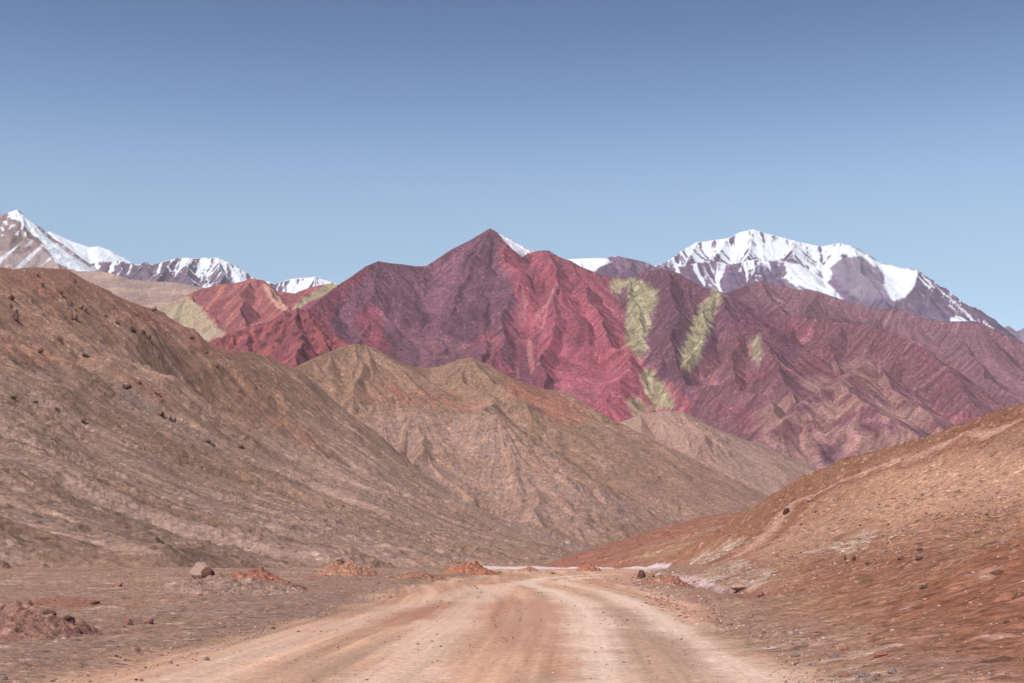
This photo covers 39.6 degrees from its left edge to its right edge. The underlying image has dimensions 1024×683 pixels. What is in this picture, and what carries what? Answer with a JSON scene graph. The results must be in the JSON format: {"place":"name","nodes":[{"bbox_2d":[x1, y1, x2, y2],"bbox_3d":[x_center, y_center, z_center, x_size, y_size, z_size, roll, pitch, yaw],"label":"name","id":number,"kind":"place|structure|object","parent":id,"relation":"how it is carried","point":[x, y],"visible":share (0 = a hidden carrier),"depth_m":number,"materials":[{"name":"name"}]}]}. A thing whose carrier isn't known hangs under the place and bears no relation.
{"place":"outdoors","nodes":[
{"label":"outdoors","id":0,"kind":"place"},
{"bbox_2d":[0,210,97,270],"bbox_3d":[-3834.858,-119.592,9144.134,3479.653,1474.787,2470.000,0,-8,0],"label":"snow mountain","id":1,"kind":"structure","parent":0,"point":[25,241],"depth_m":8852.97,"materials":[{"name":"white snow"}]},
{"bbox_2d":[47,231,132,263],"bbox_3d":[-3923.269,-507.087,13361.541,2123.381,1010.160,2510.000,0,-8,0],"label":"snow","id":2,"kind":"structure","parent":0,"point":[92,254],"depth_m":13142.67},
{"bbox_2d":[71,271,202,308],"bbox_3d":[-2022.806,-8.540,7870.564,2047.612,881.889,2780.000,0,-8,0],"label":"tan hill","id":3,"kind":"structure","parent":0,"point":[152,294],"depth_m":7981.72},
{"bbox_2d":[89,257,338,292],"bbox_3d":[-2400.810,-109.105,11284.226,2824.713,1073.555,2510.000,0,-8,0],"label":"snow mountain","id":4,"kind":"structure","parent":0,"point":[206,272],"depth_m":11103.54,"materials":[{"name":"white snow"}]},
{"bbox_2d":[158,279,336,342],"bbox_3d":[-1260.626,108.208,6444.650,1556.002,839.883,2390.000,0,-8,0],"label":"red yellow mountain","id":5,"kind":"structure","parent":0,"point":[210,314],"depth_m":6355.33,"materials":[{"name":"red stone"}]},
{"bbox_2d":[210,308,351,366],"bbox_3d":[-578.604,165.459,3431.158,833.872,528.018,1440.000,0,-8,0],"label":"red peak","id":6,"kind":"structure","parent":0,"point":[296,337],"depth_m":3420.33,"materials":[{"name":"red stone"}]},
{"bbox_2d":[0,267,597,568],"bbox_3d":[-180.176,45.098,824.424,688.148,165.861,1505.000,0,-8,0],"label":"hillside","id":7,"kind":"structure","parent":0,"point":[311,474],"depth_m":506.67,"materials":[{"name":"brown soil"}]},
{"bbox_2d":[11,309,18,320],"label":"crag","id":8,"kind":"structure","parent":7,"relation":"on","point":[15,315],"depth_m":638.37,"materials":[{"name":"brown stone"}]},
{"bbox_2d":[71,313,77,320],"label":"crag","id":9,"kind":"structure","parent":7,"relation":"on","point":[76,317],"depth_m":725.63,"materials":[{"name":"brown stone"}]},
{"bbox_2d":[79,304,87,310],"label":"crag","id":10,"kind":"structure","parent":7,"relation":"on","point":[82,307],"depth_m":752.33,"materials":[{"name":"brown stone"}]},
{"bbox_2d":[122,383,130,388],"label":"crag","id":11,"kind":"structure","parent":7,"relation":"on","point":[128,385],"depth_m":623.32,"materials":[{"name":"brown stone"}]},
{"bbox_2d":[129,326,136,331],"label":"crag","id":12,"kind":"structure","parent":7,"relation":"on","point":[132,328],"depth_m":776.68,"materials":[{"name":"brown stone"}]},
{"bbox_2d":[157,410,164,416],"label":"crag","id":13,"kind":"structure","parent":7,"relation":"on","point":[160,413],"depth_m":615.43,"materials":[{"name":"brown stone"}]},
{"bbox_2d":[27,569,829,682],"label":"dirt road","id":14,"kind":"structure","parent":0,"point":[556,648],"depth_m":25.87,"materials":[{"name":"brown soil"}]},
{"bbox_2d":[518,566,537,570],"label":"dirt mound","id":15,"kind":"object","parent":14,"relation":"on","point":[528,568],"visible":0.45,"depth_m":100.96,"materials":[{"name":"brown soil"}]},
{"bbox_2d":[575,563,600,570],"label":"dirt mound","id":16,"kind":"object","parent":14,"relation":"on","point":[589,567],"visible":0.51,"depth_m":100.78,"materials":[{"name":"brown soil"}]},
{"bbox_2d":[0,564,1023,682],"bbox_3d":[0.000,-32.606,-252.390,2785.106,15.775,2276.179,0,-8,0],"label":"ground","id":17,"kind":"structure","parent":0,"point":[167,624],"depth_m":33.95,"materials":[{"name":"brown soil"}]},
{"bbox_2d":[0,676,7,680],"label":"stone","id":18,"kind":"object","parent":17,"relation":"on","point":[2,678],"visible":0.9,"depth_m":18.08,"materials":[{"name":"stone"}]},
{"bbox_2d":[0,600,103,641],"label":"dirt bank","id":19,"kind":"structure","parent":17,"relation":"on","point":[19,621],"depth_m":27.62,"materials":[{"name":"brown soil"}]},
{"bbox_2d":[42,610,56,615],"bbox_3d":[-9.279,5.466,28.483,0.321,0.170,0.197,0,-8,0],"label":"clod","id":20,"kind":"object","parent":19,"relation":"on","point":[46,612],"visible":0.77,"depth_m":28.44,"materials":[{"name":"brown soil"}]},
{"bbox_2d":[62,615,74,620],"bbox_3d":[-9.064,5.645,28.963,0.299,0.136,0.172,0,-8,0],"label":"clod","id":21,"kind":"object","parent":19,"relation":"on","point":[69,618],"visible":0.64,"depth_m":28.93,"materials":[{"name":"brown soil"}]},
{"bbox_2d":[75,628,81,633],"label":"clod","id":22,"kind":"object","parent":19,"relation":"on","point":[77,630],"visible":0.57,"depth_m":28.27,"materials":[{"name":"brown soil"}]},
{"bbox_2d":[111,583,122,585],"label":"boulder","id":23,"kind":"object","parent":17,"relation":"on","point":[116,584],"visible":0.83,"depth_m":61.54,"materials":[{"name":"red stone"}]},
{"bbox_2d":[123,618,133,624],"bbox_3d":[-8.914,6.511,33.065,0.240,0.175,0.193,-5,-9,29],"label":"stone","id":24,"kind":"object","parent":17,"relation":"on","point":[128,621],"visible":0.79,"depth_m":33.00,"materials":[{"name":"brown stone"}]},
{"bbox_2d":[143,618,152,623],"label":"boulder","id":25,"kind":"object","parent":17,"relation":"on","point":[148,620],"visible":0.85,"depth_m":34.17,"materials":[{"name":"red stone"}]},
{"bbox_2d":[190,562,206,578],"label":"boulder","id":26,"kind":"object","parent":17,"relation":"on","point":[197,569],"visible":0.72,"depth_m":68.99,"materials":[{"name":"beige stone"}]},
{"bbox_2d":[201,567,214,577],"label":"boulder","id":27,"kind":"object","parent":17,"relation":"on","point":[206,572],"visible":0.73,"depth_m":68.64,"materials":[{"name":"brown stone"}]},
{"bbox_2d":[155,573,306,595],"bbox_3d":[-10.726,9.585,54.480,7.750,1.391,6.250,0,-8,0],"label":"rubble heap","id":28,"kind":"object","parent":17,"relation":"on","point":[219,584],"visible":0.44,"depth_m":53.58,"materials":[{"name":"brown gravel"}]},
{"bbox_2d":[226,566,284,581],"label":"rubble heap","id":29,"kind":"object","parent":17,"relation":"on","point":[262,573],"visible":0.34,"depth_m":72.06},
{"bbox_2d":[271,580,306,589],"bbox_3d":[-9.053,9.995,56.454,2.500,1.045,3.000,0,-8,0],"label":"rubble heap","id":30,"kind":"object","parent":17,"relation":"on","point":[287,583],"visible":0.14,"depth_m":56.43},
{"bbox_2d":[313,560,381,576],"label":"rubble heap","id":31,"kind":"object","parent":17,"relation":"on","point":[342,568],"visible":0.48,"depth_m":85.86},
{"bbox_2d":[384,572,442,579],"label":"rubble heap","id":32,"kind":"object","parent":17,"relation":"on","point":[420,575],"visible":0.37,"depth_m":73.83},
{"bbox_2d":[439,561,500,574],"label":"dirt mound","id":33,"kind":"object","parent":17,"relation":"on","point":[474,568],"visible":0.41,"depth_m":87.02,"materials":[{"name":"brown soil"}]},
{"bbox_2d":[4,411,1023,682],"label":"gravel","id":34,"kind":"structure","parent":17,"relation":"on","point":[740,625],"depth_m":46.68,"materials":[{"name":"brown gravel"}]},
{"bbox_2d":[637,570,645,577],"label":"boulder","id":35,"kind":"object","parent":17,"relation":"on","point":[641,573],"visible":0.77,"depth_m":78.21,"materials":[{"name":"brown stone"}]},
{"bbox_2d":[641,574,693,587],"bbox_3d":[7.039,11.229,64.124,3.250,1.515,4.250,0,-8,0],"label":"rubble heap","id":36,"kind":"object","parent":17,"relation":"on","point":[667,579],"visible":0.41,"depth_m":63.44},
{"bbox_2d":[730,584,746,590],"bbox_3d":[8.987,9.694,56.030,0.777,0.306,0.578,-2,-8,16],"label":"boulder","id":37,"kind":"object","parent":17,"relation":"on","point":[737,587],"visible":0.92,"depth_m":55.84,"materials":[{"name":"beige stone"}]},
{"bbox_2d":[790,653,799,656],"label":"stone","id":38,"kind":"object","parent":17,"relation":"on","point":[794,655],"visible":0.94,"depth_m":22.01,"materials":[{"name":"grey stone"}]},
{"bbox_2d":[828,652,838,657],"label":"stone","id":39,"kind":"object","parent":17,"relation":"on","point":[831,655],"visible":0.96,"depth_m":21.08,"materials":[{"name":"grey stone"}]},
{"bbox_2d":[837,671,849,676],"bbox_3d":[4.263,4.280,18.276,0.166,0.089,0.127,6,-19,18],"label":"stone","id":40,"kind":"object","parent":17,"relation":"on","point":[842,674],"visible":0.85,"depth_m":18.23,"materials":[{"name":"red stone"}]},
{"bbox_2d":[840,646,849,650],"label":"stone","id":41,"kind":"object","parent":17,"relation":"on","point":[843,648],"visible":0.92,"depth_m":21.61,"materials":[{"name":"brown stone"}]},
{"bbox_2d":[858,671,867,676],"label":"stone","id":42,"kind":"object","parent":17,"relation":"on","point":[862,674],"visible":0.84,"depth_m":17.78,"materials":[{"name":"grey stone"}]},
{"bbox_2d":[866,675,876,681],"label":"stone","id":43,"kind":"object","parent":17,"relation":"on","point":[871,678],"visible":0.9,"depth_m":17.23,"materials":[{"name":"grey stone"}]},
{"bbox_2d":[872,650,887,657],"bbox_3d":[5.130,4.361,19.841,0.203,0.109,0.219,0,-8,3],"label":"stone","id":44,"kind":"object","parent":17,"relation":"on","point":[879,653],"visible":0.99,"depth_m":19.77,"materials":[{"name":"red stone"}]},
{"bbox_2d":[887,667,896,673],"bbox_3d":[4.737,4.102,17.707,0.135,0.099,0.177,9,0,2],"label":"stone","id":45,"kind":"object","parent":17,"relation":"on","point":[890,670],"visible":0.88,"depth_m":17.66,"materials":[{"name":"grey stone"}]},
{"bbox_2d":[0,0,1023,330],"label":"sky","id":46,"kind":"structure","parent":0,"point":[277,141],"materials":[{"name":"blue"}]},
{"bbox_2d":[292,344,768,546],"bbox_3d":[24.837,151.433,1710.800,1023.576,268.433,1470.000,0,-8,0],"label":"hills","id":47,"kind":"structure","parent":0,"point":[485,437],"depth_m":1441.56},
{"bbox_2d":[566,256,704,287],"bbox_3d":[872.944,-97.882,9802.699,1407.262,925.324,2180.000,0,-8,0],"label":"snow ridge","id":48,"kind":"structure","parent":0,"point":[615,266],"depth_m":9574.16,"materials":[{"name":"white snow"}]},
{"bbox_2d":[539,511,744,567],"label":"hillside","id":49,"kind":"structure","parent":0,"point":[647,549],"depth_m":349.58,"materials":[{"name":"brown soil"}]},
{"bbox_2d":[300,228,1023,469],"bbox_3d":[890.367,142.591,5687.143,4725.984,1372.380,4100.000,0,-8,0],"label":"red mountain","id":50,"kind":"structure","parent":0,"point":[817,380],"depth_m":5210.01,"materials":[{"name":"red stone"}]},
{"bbox_2d":[619,411,816,495],"bbox_3d":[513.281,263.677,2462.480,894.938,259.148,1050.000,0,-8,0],"label":"hill","id":51,"kind":"structure","parent":0,"point":[768,471],"depth_m":2227.91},
{"bbox_2d":[648,403,1023,678],"bbox_3d":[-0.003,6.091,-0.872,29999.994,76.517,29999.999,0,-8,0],"label":"hillside","id":52,"kind":"structure","parent":0,"point":[859,603],"depth_m":81.15,"materials":[{"name":"brown soil"}]},
{"bbox_2d":[753,591,764,597],"bbox_3d":[8.976,9.167,51.536,0.465,0.262,0.568,-1,-8,9],"label":"boulder","id":53,"kind":"object","parent":52,"relation":"on","point":[757,594],"visible":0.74,"depth_m":51.35,"materials":[{"name":"red stone"}]},
{"bbox_2d":[783,508,789,514],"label":"boulder","id":54,"kind":"object","parent":52,"relation":"on","point":[786,511],"visible":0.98,"depth_m":144.53,"materials":[{"name":"brown stone"}]},
{"bbox_2d":[655,229,1020,341],"bbox_3d":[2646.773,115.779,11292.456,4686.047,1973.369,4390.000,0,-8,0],"label":"snow mountain","id":55,"kind":"structure","parent":0,"point":[851,274],"depth_m":10755.77,"materials":[{"name":"white snow"}]},
{"bbox_2d":[1004,326,1023,342],"bbox_3d":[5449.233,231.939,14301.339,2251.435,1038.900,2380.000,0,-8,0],"label":"mountain","id":56,"kind":"structure","parent":0,"point":[1019,335],"depth_m":14070.06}
]}

